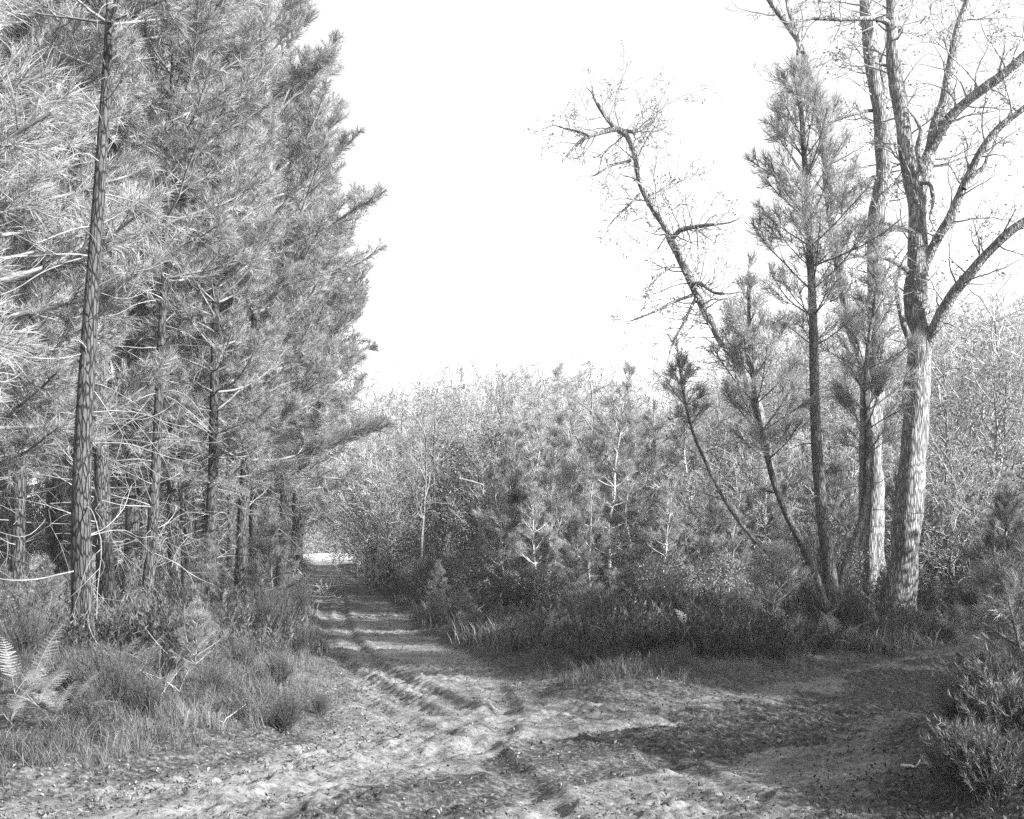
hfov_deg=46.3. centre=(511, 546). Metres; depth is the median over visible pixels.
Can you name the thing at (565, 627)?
bracken fern
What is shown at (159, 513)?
pine tree
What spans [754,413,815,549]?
young pine
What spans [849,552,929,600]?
leafy shrub
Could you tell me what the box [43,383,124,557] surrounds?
pine tree
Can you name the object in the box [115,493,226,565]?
leafy shrub
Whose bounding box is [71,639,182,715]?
broom bush
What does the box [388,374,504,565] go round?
slender oak
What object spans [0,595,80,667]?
broom bush
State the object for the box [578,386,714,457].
bare oak
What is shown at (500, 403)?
slender oak
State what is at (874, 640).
grass
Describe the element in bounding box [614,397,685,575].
young pine
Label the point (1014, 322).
leafy oak
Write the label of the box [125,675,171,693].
bracken fern
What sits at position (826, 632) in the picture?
bracken fern
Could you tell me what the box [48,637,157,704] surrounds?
broom bush
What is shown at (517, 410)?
bare oak
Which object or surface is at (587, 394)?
bare oak
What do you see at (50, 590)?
young pine
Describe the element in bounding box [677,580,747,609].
bracken fern
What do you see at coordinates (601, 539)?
leafy shrub
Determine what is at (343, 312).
pine tree
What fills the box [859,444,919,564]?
young pine
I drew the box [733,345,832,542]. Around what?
slender oak
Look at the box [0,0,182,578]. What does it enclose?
pine tree
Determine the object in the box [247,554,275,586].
leafy shrub
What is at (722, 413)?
leafy oak
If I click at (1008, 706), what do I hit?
heather clump
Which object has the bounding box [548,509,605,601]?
young pine
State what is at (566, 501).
young pine
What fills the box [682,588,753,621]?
broom bush
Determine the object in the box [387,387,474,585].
slender oak
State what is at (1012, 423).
bare oak
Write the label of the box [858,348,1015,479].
twiggy oak
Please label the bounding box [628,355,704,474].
slender oak
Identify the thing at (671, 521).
leafy shrub
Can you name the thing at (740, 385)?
bare oak
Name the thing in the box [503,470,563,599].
young pine
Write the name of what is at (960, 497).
leafy shrub
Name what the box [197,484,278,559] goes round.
pine tree
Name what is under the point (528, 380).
bare oak
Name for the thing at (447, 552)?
leafy shrub
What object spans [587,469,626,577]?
young pine
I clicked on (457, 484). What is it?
young pine
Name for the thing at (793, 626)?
bracken fern
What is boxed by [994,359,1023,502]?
leafy oak
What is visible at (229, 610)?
broom bush
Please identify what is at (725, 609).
bracken fern
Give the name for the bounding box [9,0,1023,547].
sky
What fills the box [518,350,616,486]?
bare oak
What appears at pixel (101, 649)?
bracken fern
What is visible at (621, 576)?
leafy shrub
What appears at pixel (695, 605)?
bracken fern
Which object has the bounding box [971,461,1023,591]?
young pine
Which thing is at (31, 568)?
pine sapling
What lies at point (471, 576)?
leafy shrub
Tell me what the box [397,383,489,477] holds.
twiggy oak
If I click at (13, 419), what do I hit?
pine tree
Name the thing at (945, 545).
leafy shrub
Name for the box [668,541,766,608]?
leafy shrub
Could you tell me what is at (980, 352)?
bare oak
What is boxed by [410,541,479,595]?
leafy shrub
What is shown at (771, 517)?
young pine
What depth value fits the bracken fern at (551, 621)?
17.15 m
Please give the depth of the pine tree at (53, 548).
26.84 m
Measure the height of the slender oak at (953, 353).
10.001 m
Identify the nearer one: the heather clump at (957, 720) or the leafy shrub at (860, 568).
the heather clump at (957, 720)
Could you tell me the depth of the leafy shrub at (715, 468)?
36.62 m
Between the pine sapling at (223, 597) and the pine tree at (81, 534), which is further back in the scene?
the pine sapling at (223, 597)
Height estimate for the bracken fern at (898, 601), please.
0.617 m
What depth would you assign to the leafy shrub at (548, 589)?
22.54 m
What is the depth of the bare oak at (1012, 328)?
98.08 m
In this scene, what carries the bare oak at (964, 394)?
on the ground at (758, 726)
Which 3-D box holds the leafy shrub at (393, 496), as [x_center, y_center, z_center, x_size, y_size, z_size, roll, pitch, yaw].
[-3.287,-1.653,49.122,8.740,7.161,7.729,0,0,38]
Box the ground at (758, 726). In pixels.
[0,548,1023,818]
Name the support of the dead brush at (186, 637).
on the ground at (758, 726)
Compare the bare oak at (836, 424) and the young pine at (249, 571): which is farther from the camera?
the bare oak at (836, 424)
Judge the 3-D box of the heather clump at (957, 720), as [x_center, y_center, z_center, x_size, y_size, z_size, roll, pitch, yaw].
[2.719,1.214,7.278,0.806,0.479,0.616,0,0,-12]
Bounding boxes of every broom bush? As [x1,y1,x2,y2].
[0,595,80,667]
[29,648,93,693]
[46,682,119,728]
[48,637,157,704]
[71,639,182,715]
[124,674,172,716]
[130,637,198,682]
[158,603,234,654]
[175,655,249,702]
[207,603,255,630]
[208,635,267,669]
[234,584,313,624]
[243,684,317,732]
[253,648,310,684]
[268,570,323,609]
[277,621,326,655]
[306,691,334,715]
[370,543,413,580]
[390,537,439,568]
[396,554,468,606]
[568,585,623,615]
[586,584,629,610]
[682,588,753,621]
[754,524,885,594]
[783,578,818,615]
[800,572,897,631]
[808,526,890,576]
[945,577,1005,621]
[976,635,1022,669]
[998,716,1023,773]
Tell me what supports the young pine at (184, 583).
on the ground at (758, 726)
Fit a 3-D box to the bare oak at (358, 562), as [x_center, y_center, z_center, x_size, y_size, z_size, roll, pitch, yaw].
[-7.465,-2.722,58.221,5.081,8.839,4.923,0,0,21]
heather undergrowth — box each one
[0,559,1023,664]
[0,615,845,759]
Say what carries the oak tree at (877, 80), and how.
on the ground at (758, 726)
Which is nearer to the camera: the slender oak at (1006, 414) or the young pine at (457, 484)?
the slender oak at (1006, 414)
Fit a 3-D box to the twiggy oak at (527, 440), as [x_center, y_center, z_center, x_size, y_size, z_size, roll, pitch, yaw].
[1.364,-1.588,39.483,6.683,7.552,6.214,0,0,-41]
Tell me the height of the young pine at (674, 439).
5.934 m
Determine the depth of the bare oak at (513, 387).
64.48 m
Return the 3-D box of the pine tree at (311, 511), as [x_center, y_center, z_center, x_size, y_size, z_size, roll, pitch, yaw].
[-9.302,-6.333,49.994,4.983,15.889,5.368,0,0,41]
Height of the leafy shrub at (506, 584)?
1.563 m
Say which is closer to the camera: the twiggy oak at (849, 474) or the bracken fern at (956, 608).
the bracken fern at (956, 608)
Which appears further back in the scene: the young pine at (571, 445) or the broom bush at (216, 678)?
the young pine at (571, 445)
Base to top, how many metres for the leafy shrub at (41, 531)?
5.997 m
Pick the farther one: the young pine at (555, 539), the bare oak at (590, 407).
the bare oak at (590, 407)
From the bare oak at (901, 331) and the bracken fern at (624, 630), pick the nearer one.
the bracken fern at (624, 630)
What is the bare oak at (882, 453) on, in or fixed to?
on the ground at (758, 726)
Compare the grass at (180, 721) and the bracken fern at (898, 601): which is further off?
the bracken fern at (898, 601)
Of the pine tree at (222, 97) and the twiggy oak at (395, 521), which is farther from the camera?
the twiggy oak at (395, 521)
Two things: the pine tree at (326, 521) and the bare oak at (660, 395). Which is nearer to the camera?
the pine tree at (326, 521)
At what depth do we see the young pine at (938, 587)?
24.36 m
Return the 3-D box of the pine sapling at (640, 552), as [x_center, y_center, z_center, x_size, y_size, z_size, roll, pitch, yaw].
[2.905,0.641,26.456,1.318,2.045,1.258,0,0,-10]
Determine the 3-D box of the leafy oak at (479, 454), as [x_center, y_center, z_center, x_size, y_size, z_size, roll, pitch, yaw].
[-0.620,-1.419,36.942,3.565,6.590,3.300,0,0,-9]
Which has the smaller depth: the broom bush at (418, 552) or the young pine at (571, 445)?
the young pine at (571, 445)
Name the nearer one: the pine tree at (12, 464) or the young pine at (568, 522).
the young pine at (568, 522)
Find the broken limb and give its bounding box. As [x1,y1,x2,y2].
[459,473,483,484]
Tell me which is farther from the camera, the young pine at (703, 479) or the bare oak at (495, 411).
the bare oak at (495, 411)
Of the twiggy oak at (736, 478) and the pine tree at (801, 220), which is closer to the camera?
the pine tree at (801, 220)
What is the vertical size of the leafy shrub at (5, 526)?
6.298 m
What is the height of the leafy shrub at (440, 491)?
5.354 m
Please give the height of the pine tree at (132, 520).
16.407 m
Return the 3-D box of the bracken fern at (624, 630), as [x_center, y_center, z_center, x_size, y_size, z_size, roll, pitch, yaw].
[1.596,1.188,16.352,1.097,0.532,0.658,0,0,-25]
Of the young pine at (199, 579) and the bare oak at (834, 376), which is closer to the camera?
the young pine at (199, 579)
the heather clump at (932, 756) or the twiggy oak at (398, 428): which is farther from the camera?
the twiggy oak at (398, 428)
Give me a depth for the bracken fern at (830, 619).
17.86 m
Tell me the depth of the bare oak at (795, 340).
59.63 m
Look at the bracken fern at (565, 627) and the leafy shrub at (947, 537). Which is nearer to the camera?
the bracken fern at (565, 627)
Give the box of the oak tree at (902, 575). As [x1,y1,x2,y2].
[773,0,1023,612]
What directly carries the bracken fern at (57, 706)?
on the ground at (758, 726)
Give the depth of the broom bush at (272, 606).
19.62 m
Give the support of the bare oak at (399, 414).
on the ground at (758, 726)
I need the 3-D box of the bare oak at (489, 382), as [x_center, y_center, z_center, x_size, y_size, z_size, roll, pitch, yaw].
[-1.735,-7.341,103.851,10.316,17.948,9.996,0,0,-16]
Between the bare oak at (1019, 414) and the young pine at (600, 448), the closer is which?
the young pine at (600, 448)
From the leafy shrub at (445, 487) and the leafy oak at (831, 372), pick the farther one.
the leafy oak at (831, 372)
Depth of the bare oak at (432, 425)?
43.74 m
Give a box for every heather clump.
[901,671,980,726]
[905,726,963,772]
[915,707,1022,787]
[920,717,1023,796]
[920,729,953,778]
[924,641,1023,724]
[931,632,1023,700]
[931,657,973,700]
[933,664,1023,754]
[943,720,1023,801]
[967,632,1023,670]
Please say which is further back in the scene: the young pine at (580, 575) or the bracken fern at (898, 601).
the young pine at (580, 575)
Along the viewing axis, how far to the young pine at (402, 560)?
42.16 m
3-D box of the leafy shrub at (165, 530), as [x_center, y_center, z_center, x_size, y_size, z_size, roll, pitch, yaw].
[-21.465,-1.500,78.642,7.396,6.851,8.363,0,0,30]
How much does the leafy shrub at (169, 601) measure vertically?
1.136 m
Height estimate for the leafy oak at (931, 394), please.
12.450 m
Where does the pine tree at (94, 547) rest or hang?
on the ground at (758, 726)
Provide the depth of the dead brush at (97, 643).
14.35 m
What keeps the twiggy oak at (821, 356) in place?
on the ground at (758, 726)
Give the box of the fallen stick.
[900,753,926,767]
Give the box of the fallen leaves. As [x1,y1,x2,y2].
[0,593,1023,818]
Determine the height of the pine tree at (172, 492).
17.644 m
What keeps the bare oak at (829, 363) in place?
on the ground at (758, 726)
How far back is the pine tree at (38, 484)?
74.45 m
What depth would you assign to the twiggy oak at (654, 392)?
87.34 m
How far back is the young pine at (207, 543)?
21.94 m
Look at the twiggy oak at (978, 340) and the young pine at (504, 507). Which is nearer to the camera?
the young pine at (504, 507)
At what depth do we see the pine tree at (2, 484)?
58.45 m
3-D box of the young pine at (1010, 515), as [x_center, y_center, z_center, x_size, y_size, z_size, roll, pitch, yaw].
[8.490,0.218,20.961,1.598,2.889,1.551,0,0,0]
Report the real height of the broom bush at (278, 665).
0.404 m
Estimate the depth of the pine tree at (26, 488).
98.99 m
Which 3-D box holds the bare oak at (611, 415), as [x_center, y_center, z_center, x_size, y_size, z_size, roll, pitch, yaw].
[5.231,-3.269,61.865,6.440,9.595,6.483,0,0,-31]
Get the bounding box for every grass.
[0,631,1023,813]
[9,565,1023,657]
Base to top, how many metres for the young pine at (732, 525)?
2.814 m
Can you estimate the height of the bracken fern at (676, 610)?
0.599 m
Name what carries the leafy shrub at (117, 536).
on the ground at (758, 726)
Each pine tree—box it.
[0,0,102,435]
[0,0,158,597]
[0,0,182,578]
[0,0,207,649]
[0,0,247,598]
[0,0,248,614]
[0,12,118,579]
[0,26,159,586]
[0,28,44,516]
[0,259,32,542]
[0,292,39,563]
[0,296,47,568]
[0,389,13,548]
[0,397,64,547]
[0,468,44,510]
[1,320,44,542]
[6,316,67,555]
[10,315,76,555]
[11,196,93,583]
[21,161,142,584]
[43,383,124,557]
[59,0,291,610]
[67,29,305,589]
[84,0,277,590]
[91,476,140,570]
[92,0,263,591]
[108,69,298,578]
[108,381,183,554]
[111,17,326,594]
[112,367,183,573]
[114,479,164,574]
[117,380,237,570]
[138,131,270,591]
[149,0,365,588]
[176,0,396,598]
[194,159,288,583]
[194,377,301,559]
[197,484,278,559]
[198,487,260,560]
[217,443,237,548]
[219,49,386,586]
[235,247,340,575]
[236,132,371,586]
[269,371,342,575]
[274,417,337,559]
[655,14,928,613]
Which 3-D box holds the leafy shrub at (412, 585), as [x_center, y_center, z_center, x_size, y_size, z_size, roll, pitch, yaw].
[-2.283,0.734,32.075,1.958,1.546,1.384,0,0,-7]
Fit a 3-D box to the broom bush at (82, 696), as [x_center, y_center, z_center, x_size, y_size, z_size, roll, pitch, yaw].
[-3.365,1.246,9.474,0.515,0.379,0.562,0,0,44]
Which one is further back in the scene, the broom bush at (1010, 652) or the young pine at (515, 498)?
the young pine at (515, 498)
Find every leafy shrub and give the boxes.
[0,462,43,561]
[0,480,64,565]
[0,484,91,563]
[0,550,45,588]
[0,573,70,620]
[10,484,140,568]
[26,549,43,570]
[28,504,91,557]
[31,498,122,559]
[114,564,142,587]
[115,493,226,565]
[116,492,196,568]
[120,489,200,565]
[120,570,197,612]
[138,561,188,593]
[164,498,275,569]
[196,489,318,567]
[196,558,233,581]
[200,500,322,565]
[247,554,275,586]
[287,542,318,575]
[317,477,422,573]
[321,428,502,581]
[360,447,499,566]
[360,543,391,573]
[382,524,424,581]
[384,544,437,593]
[390,546,462,601]
[392,499,486,574]
[395,428,541,564]
[409,527,486,582]
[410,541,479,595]
[418,436,570,566]
[419,575,477,622]
[424,512,484,582]
[443,539,525,595]
[457,517,545,571]
[459,544,552,611]
[497,549,578,613]
[539,425,739,559]
[544,489,627,588]
[560,403,781,524]
[567,540,637,594]
[577,425,680,526]
[586,534,682,584]
[599,458,732,564]
[605,425,761,563]
[613,476,778,588]
[622,525,729,604]
[628,408,858,576]
[633,549,710,598]
[654,589,680,612]
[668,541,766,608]
[683,409,939,539]
[693,474,819,586]
[697,424,886,544]
[725,512,835,578]
[747,540,805,597]
[782,504,854,573]
[805,529,888,591]
[809,490,974,575]
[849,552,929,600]
[853,435,1023,583]
[885,549,935,585]
[919,495,980,580]
[919,495,1023,578]
[921,462,1023,585]
[925,430,1023,581]
[927,569,961,586]
[1007,464,1023,556]
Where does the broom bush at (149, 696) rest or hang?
on the ground at (758, 726)
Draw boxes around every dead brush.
[28,639,94,682]
[87,618,154,662]
[134,603,224,661]
[138,646,188,693]
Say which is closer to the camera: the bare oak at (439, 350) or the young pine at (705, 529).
the young pine at (705, 529)
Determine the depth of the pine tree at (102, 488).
20.39 m
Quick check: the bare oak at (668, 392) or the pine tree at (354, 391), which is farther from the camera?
the bare oak at (668, 392)
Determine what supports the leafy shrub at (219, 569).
on the ground at (758, 726)
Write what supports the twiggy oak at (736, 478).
on the ground at (758, 726)
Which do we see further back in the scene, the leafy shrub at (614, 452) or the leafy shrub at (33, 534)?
the leafy shrub at (33, 534)
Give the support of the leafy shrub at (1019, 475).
on the ground at (758, 726)
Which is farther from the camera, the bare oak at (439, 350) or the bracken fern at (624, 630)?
the bare oak at (439, 350)
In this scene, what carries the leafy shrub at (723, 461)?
on the ground at (758, 726)
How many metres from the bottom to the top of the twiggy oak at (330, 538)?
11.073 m
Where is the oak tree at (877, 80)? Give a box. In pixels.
[794,0,951,594]
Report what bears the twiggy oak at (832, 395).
on the ground at (758, 726)
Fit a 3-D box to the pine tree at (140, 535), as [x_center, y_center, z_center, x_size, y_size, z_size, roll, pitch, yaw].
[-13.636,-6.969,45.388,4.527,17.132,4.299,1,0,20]
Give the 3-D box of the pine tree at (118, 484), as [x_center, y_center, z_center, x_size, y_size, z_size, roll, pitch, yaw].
[-8.461,-7.458,32.767,5.687,18.134,6.126,0,0,-16]
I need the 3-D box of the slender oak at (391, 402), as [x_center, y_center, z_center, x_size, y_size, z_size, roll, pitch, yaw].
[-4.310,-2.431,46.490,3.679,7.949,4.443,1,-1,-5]
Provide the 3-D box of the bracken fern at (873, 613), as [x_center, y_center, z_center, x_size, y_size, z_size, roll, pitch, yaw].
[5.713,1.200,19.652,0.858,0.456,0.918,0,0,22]
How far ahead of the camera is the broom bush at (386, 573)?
49.67 m
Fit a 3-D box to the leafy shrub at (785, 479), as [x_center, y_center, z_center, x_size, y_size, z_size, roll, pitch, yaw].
[8.716,-1.032,36.044,6.082,5.634,6.877,0,0,31]
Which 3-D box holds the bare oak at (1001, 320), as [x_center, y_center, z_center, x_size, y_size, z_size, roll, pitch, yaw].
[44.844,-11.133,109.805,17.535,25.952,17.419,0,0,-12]
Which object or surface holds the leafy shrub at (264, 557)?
on the ground at (758, 726)
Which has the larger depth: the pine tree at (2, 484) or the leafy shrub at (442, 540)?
the pine tree at (2, 484)
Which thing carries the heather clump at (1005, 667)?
on the ground at (758, 726)
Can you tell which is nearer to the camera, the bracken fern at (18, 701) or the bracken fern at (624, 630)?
the bracken fern at (18, 701)
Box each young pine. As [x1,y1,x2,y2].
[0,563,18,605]
[18,553,70,620]
[55,562,94,611]
[128,587,151,617]
[156,565,195,614]
[158,573,188,594]
[186,532,232,608]
[195,556,204,590]
[207,568,239,617]
[233,557,258,586]
[239,500,301,599]
[394,539,416,579]
[423,560,452,613]
[442,474,478,571]
[454,588,477,627]
[467,414,545,581]
[475,424,539,578]
[475,474,522,588]
[477,482,543,588]
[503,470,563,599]
[506,479,562,572]
[511,395,565,573]
[514,410,593,589]
[526,537,566,613]
[539,437,598,584]
[541,361,611,488]
[543,531,569,593]
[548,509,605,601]
[550,478,600,571]
[553,444,606,579]
[554,539,583,592]
[557,462,623,597]
[559,420,622,574]
[565,357,651,585]
[565,563,595,602]
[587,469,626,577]
[598,447,650,596]
[609,397,662,524]
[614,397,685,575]
[614,418,677,581]
[619,494,677,584]
[637,473,688,593]
[652,385,729,567]
[678,460,736,588]
[685,498,752,597]
[705,482,754,596]
[728,431,800,585]
[740,461,788,582]
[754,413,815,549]
[800,449,887,573]
[840,556,858,593]
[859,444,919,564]
[872,568,885,587]
[884,457,947,579]
[929,573,947,612]
[930,565,945,584]
[953,479,1023,635]
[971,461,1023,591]
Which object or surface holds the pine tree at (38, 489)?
on the ground at (758, 726)
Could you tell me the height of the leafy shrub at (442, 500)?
5.536 m
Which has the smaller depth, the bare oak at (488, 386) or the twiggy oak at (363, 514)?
the twiggy oak at (363, 514)
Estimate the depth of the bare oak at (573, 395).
39.60 m
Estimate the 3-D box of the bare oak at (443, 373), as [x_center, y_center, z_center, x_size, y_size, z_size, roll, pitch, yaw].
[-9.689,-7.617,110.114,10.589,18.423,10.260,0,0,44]
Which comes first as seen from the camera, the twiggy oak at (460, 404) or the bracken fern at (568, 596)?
the bracken fern at (568, 596)
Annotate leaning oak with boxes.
[524,38,796,545]
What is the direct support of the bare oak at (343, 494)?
on the ground at (758, 726)
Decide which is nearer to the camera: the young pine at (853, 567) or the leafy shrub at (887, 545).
the young pine at (853, 567)
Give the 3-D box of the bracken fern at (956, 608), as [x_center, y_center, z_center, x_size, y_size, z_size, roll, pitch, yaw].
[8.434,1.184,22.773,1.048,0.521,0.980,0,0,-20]
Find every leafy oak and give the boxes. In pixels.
[436,394,551,566]
[661,392,767,536]
[688,379,764,474]
[716,398,773,486]
[720,314,808,418]
[725,320,858,531]
[728,396,858,545]
[756,358,858,485]
[774,405,845,504]
[798,418,858,517]
[855,359,957,503]
[883,327,1006,497]
[884,373,1023,586]
[923,316,1023,579]
[949,302,1023,431]
[975,340,1023,497]
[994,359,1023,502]
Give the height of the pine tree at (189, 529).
18.734 m
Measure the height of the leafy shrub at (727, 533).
3.321 m
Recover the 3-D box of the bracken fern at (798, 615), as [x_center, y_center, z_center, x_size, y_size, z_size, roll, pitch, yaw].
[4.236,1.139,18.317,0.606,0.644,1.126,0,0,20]
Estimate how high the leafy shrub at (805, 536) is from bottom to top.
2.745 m
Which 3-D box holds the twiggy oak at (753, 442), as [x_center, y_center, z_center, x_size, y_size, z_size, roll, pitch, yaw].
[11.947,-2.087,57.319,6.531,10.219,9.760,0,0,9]
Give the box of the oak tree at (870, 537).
[726,0,883,594]
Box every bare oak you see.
[306,395,396,536]
[311,361,448,552]
[315,418,388,541]
[320,377,390,560]
[320,401,402,579]
[328,389,405,530]
[329,384,427,541]
[330,431,414,584]
[339,386,427,526]
[349,377,485,553]
[377,354,484,523]
[383,361,454,440]
[385,348,456,463]
[387,380,485,510]
[397,366,522,536]
[398,357,538,437]
[403,341,471,448]
[419,404,509,534]
[431,345,534,442]
[443,360,583,500]
[446,392,529,471]
[464,360,557,465]
[464,368,574,438]
[471,363,531,402]
[478,358,587,426]
[485,349,592,423]
[494,401,580,492]
[502,342,674,488]
[515,376,583,440]
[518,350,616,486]
[527,375,667,460]
[541,369,697,464]
[546,361,645,445]
[564,389,656,458]
[565,376,624,426]
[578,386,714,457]
[608,362,719,458]
[613,414,732,473]
[637,355,717,452]
[648,346,772,422]
[656,371,748,474]
[664,336,779,466]
[665,349,810,487]
[693,339,807,436]
[693,375,763,474]
[711,322,859,507]
[715,365,825,468]
[752,369,807,456]
[761,294,892,378]
[767,312,846,425]
[770,329,953,480]
[774,403,856,466]
[775,330,897,450]
[775,331,825,391]
[776,324,981,488]
[781,331,900,502]
[800,329,893,375]
[810,338,957,503]
[817,293,900,348]
[819,285,944,467]
[825,290,975,469]
[827,361,895,479]
[839,297,940,450]
[845,233,1023,535]
[864,270,1017,428]
[885,285,1023,507]
[887,349,1023,508]
[929,308,1023,514]
[934,334,1023,510]
[957,294,1023,376]
[958,285,1023,407]
[962,289,1023,472]
[963,347,1023,464]
[976,322,1023,460]
[976,337,1023,491]
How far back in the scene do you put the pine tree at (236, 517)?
53.74 m
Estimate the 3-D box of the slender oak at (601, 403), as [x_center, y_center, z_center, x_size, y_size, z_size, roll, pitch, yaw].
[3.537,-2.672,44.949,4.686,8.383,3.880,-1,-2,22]
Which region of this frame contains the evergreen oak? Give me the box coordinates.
[438,427,521,565]
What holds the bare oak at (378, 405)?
on the ground at (758, 726)
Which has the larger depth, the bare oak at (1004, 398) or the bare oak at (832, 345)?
the bare oak at (832, 345)
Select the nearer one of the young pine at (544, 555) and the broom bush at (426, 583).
the young pine at (544, 555)
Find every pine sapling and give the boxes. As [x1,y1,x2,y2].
[24,555,67,591]
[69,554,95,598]
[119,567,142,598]
[168,594,230,681]
[208,589,234,613]
[613,531,660,596]
[735,524,815,627]
[931,521,1023,692]
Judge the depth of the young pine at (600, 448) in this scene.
28.81 m
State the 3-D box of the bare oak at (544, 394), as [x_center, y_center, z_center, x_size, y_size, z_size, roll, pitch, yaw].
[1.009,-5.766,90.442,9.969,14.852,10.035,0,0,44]
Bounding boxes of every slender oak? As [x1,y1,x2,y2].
[304,404,407,587]
[335,425,437,593]
[357,382,444,578]
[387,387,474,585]
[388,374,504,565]
[390,365,499,540]
[443,356,545,497]
[489,382,566,486]
[524,391,615,512]
[567,363,664,466]
[577,374,691,489]
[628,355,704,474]
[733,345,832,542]
[851,314,1006,501]
[889,293,1022,507]
[939,341,1023,580]
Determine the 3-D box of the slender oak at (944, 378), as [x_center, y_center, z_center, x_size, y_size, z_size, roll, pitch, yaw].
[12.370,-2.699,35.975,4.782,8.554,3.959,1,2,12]
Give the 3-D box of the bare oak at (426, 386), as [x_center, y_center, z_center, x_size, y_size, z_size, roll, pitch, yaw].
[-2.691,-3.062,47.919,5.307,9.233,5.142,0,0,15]
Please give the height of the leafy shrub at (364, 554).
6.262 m
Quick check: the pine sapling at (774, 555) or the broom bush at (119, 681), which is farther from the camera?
the pine sapling at (774, 555)
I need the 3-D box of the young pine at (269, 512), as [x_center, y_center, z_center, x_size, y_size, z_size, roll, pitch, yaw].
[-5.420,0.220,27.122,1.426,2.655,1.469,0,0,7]
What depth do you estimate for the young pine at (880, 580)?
25.09 m
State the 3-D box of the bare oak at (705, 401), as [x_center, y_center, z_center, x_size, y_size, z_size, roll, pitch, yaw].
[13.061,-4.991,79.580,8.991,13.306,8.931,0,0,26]
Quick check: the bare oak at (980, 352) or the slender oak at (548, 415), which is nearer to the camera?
the slender oak at (548, 415)
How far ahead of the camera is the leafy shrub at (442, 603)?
22.98 m
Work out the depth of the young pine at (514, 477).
29.66 m
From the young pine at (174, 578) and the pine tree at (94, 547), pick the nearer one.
the young pine at (174, 578)
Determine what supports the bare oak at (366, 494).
on the ground at (758, 726)
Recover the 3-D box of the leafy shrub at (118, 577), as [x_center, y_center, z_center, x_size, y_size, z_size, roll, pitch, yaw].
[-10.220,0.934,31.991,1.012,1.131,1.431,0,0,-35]
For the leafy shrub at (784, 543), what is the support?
on the ground at (758, 726)
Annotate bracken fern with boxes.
[0,625,63,688]
[0,637,54,693]
[0,676,41,722]
[1,656,82,705]
[10,683,80,722]
[21,672,119,718]
[56,672,106,701]
[63,633,142,668]
[117,632,161,664]
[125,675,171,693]
[146,660,184,688]
[509,611,582,645]
[532,579,586,606]
[545,616,596,638]
[556,619,603,634]
[593,619,640,651]
[669,609,746,651]
[675,589,731,618]
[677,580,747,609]
[687,595,739,614]
[773,601,807,624]
[783,608,852,636]
[785,619,849,643]
[792,628,824,650]
[821,611,870,636]
[866,606,884,618]
[871,592,917,610]
[925,595,972,614]
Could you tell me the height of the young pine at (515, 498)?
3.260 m
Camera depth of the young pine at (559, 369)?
42.02 m
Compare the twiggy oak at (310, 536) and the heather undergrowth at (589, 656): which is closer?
the heather undergrowth at (589, 656)
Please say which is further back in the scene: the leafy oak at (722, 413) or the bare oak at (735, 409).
the leafy oak at (722, 413)
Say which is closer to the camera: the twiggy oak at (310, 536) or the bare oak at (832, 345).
the bare oak at (832, 345)
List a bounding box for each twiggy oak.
[287,423,432,595]
[288,395,441,590]
[303,483,341,552]
[303,519,323,552]
[304,449,346,544]
[307,490,337,552]
[308,466,342,552]
[310,476,355,559]
[323,457,356,556]
[330,439,374,567]
[337,383,444,502]
[349,446,448,590]
[391,370,528,466]
[394,388,502,496]
[396,374,536,488]
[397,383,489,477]
[402,388,503,515]
[457,382,579,550]
[487,369,622,473]
[577,380,691,447]
[578,375,682,470]
[603,422,673,470]
[632,442,775,585]
[672,353,776,433]
[686,429,809,583]
[712,431,781,477]
[722,406,808,478]
[756,305,940,489]
[762,340,931,509]
[774,379,955,571]
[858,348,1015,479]
[884,431,1003,588]
[895,325,1017,493]
[904,296,1023,385]
[929,338,1023,511]
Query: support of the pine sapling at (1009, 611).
on the ground at (758, 726)
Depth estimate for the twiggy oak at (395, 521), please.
39.72 m
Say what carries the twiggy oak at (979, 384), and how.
on the ground at (758, 726)
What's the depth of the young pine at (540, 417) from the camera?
35.92 m
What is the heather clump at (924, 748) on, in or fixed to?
on the ground at (758, 726)
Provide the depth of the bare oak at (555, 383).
113.02 m
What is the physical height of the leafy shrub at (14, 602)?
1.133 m
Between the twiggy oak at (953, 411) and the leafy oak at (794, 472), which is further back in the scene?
the twiggy oak at (953, 411)
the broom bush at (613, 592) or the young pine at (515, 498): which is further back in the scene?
the young pine at (515, 498)
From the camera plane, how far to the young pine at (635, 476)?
32.32 m
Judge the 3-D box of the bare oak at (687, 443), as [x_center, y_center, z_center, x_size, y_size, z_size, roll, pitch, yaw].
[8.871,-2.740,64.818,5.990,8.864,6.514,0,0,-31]
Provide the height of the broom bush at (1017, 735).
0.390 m
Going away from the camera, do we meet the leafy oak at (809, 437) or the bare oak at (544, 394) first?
the leafy oak at (809, 437)
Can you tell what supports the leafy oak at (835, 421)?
on the ground at (758, 726)
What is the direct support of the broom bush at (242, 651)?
on the ground at (758, 726)
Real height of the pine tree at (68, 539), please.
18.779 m
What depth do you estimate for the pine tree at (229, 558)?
40.21 m
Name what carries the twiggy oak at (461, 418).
on the ground at (758, 726)
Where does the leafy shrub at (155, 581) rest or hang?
on the ground at (758, 726)
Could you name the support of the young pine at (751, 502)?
on the ground at (758, 726)
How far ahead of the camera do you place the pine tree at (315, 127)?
27.59 m
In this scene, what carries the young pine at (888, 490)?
on the ground at (758, 726)
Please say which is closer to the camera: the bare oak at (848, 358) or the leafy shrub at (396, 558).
the leafy shrub at (396, 558)
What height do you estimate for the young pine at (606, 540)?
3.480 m
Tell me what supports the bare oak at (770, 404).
on the ground at (758, 726)
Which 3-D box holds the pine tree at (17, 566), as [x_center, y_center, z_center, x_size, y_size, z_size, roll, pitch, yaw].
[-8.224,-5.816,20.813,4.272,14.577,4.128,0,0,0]
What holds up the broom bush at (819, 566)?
on the ground at (758, 726)

